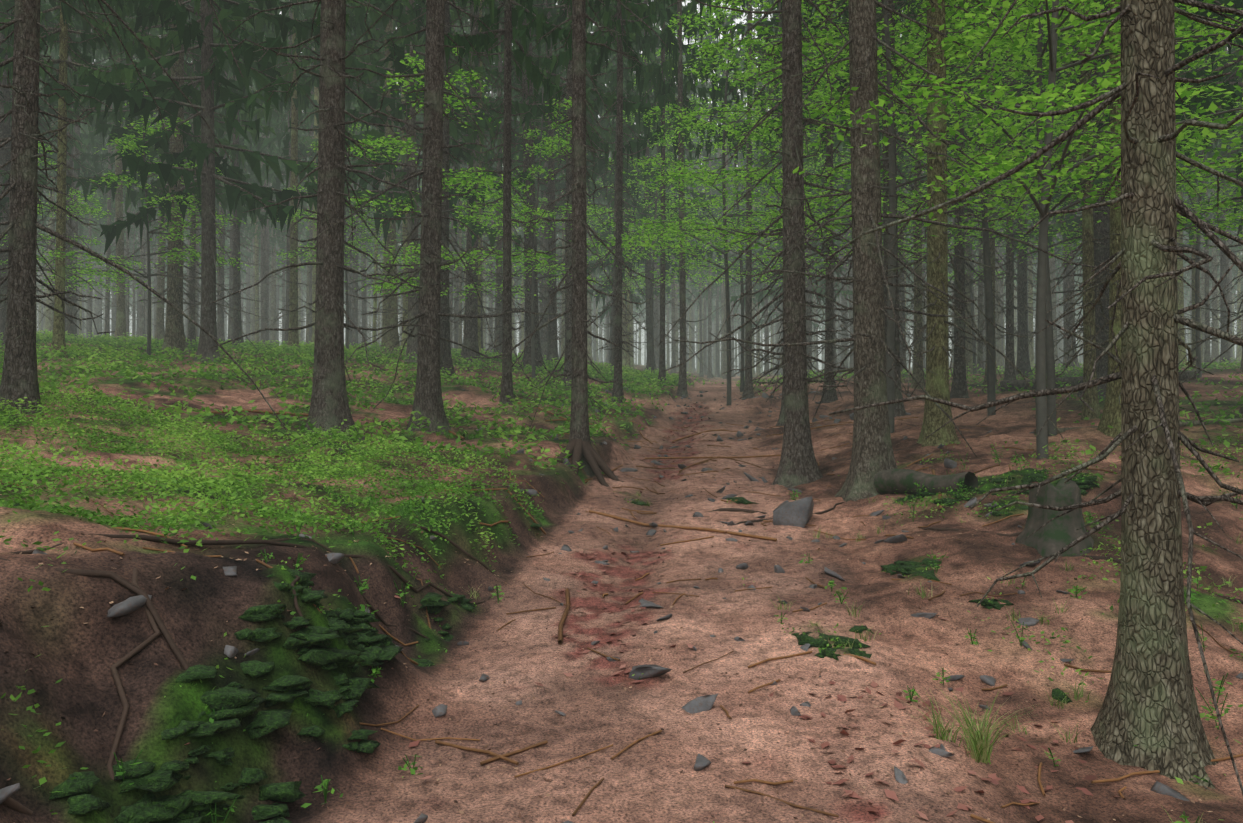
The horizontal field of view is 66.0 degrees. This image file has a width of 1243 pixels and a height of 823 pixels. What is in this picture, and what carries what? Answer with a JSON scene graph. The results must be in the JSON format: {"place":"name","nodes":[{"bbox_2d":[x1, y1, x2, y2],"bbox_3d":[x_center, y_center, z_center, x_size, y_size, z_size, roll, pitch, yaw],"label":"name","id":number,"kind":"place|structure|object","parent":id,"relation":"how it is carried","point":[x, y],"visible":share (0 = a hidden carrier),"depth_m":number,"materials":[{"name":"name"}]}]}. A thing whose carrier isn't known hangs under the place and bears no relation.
{"place":"outdoors","nodes":[
{"label":"outdoors","id":0,"kind":"place"},
{"bbox_2d":[0,340,1242,822],"bbox_3d":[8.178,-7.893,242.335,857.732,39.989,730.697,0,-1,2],"label":"ground","id":1,"kind":"structure","parent":0,"point":[82,642],"depth_m":5.16,"materials":[{"name":"brown soil"}]},
{"bbox_2d":[49,468,1099,822],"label":"moss cushions","id":2,"kind":"object","parent":1,"relation":"on","point":[237,702],"visible":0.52,"depth_m":3.78,"materials":[{"name":"green plant"}]},
{"bbox_2d":[0,0,1242,794],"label":"tree trunks","id":3,"kind":"object","parent":1,"relation":"on","point":[1148,714],"visible":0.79,"depth_m":11.04,"materials":[{"name":"brown plant"}]},
{"bbox_2d":[0,0,1242,192],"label":"spruce crowns","id":4,"kind":"object","parent":3,"relation":"attached to","point":[520,15],"visible":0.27,"depth_m":19.93,"materials":[{"name":"green plant"}]},
{"bbox_2d":[0,329,1242,822],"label":"bilberry undergrowth","id":5,"kind":"object","parent":1,"relation":"on","point":[126,479],"visible":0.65,"depth_m":8.68,"materials":[{"name":"green plant"}]},
{"bbox_2d":[0,0,1242,413],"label":"background trees","id":6,"kind":"object","parent":1,"relation":"on","point":[290,284],"visible":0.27,"depth_m":29.43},
{"bbox_2d":[0,0,1242,331],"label":"spruce crowns","id":7,"kind":"object","parent":6,"relation":"attached to","point":[254,114],"visible":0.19,"depth_m":24.09,"materials":[{"name":"green plant"}]},
{"bbox_2d":[37,0,1242,334],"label":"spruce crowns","id":8,"kind":"object","parent":6,"relation":"attached to","point":[717,214],"visible":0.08,"depth_m":60.08,"materials":[{"name":"green plant"}]},
{"bbox_2d":[0,378,1242,822],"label":"stones","id":9,"kind":"object","parent":1,"relation":"on","point":[796,512],"visible":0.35,"depth_m":5.97,"materials":[{"name":"grey stone"}]},
{"bbox_2d":[0,397,1242,822],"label":"sticks","id":10,"kind":"object","parent":1,"relation":"on","point":[560,641],"visible":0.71,"depth_m":6.00,"materials":[{"name":"brown wood"}]},
{"bbox_2d":[0,439,1242,814],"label":"roots","id":11,"kind":"object","parent":1,"relation":"on","point":[586,449],"visible":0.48,"depth_m":4.55,"materials":[{"name":"brown wood"}]},
{"bbox_2d":[0,403,1242,822],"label":"needle debris","id":12,"kind":"object","parent":1,"relation":"on","point":[678,627],"visible":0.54,"depth_m":5.16,"materials":[{"name":"brown plant"}]},
{"bbox_2d":[0,0,1242,458],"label":"beech trees","id":13,"kind":"object","parent":1,"relation":"on","point":[1014,48],"depth_m":15.34,"materials":[{"name":"green plant"}]},
{"bbox_2d":[36,1,1242,378],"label":"distant tree trunks","id":14,"kind":"object","parent":1,"relation":"on","point":[712,359],"visible":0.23,"depth_m":61.99,"materials":[{"name":"plant"}]},
{"bbox_2d":[185,391,1117,822],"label":"fallen leaves","id":15,"kind":"object","parent":1,"relation":"on","point":[893,793],"visible":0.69,"depth_m":4.40,"materials":[{"name":"brown plant"}]},
{"bbox_2d":[114,445,1242,822],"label":"seedling plants","id":16,"kind":"object","parent":1,"relation":"on","point":[402,597],"visible":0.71,"depth_m":5.14,"materials":[{"name":"green plant"}]},
{"bbox_2d":[465,449,1242,822],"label":"grass tufts","id":17,"kind":"object","parent":1,"relation":"on","point":[979,749],"visible":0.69,"depth_m":4.22,"materials":[{"name":"green plant"}]},
{"bbox_2d":[874,468,1093,556],"bbox_3d":[3.134,0.921,8.434,0.635,0.775,2.850,0,-1,-12],"label":"stump","id":18,"kind":"object","parent":1,"relation":"on","point":[1054,535],"visible":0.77,"depth_m":7.27,"materials":[{"name":"grey wood"}]},
{"bbox_2d":[1000,371,1242,435],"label":"fallen log","id":19,"kind":"object","parent":1,"relation":"on","point":[1072,381],"visible":0.35,"depth_m":18.18,"materials":[{"name":"brown wood"}]},
{"bbox_2d":[37,0,1236,370],"label":"sky","id":20,"kind":"structure","parent":0,"point":[698,6],"materials":[{"name":"white"}]}
]}

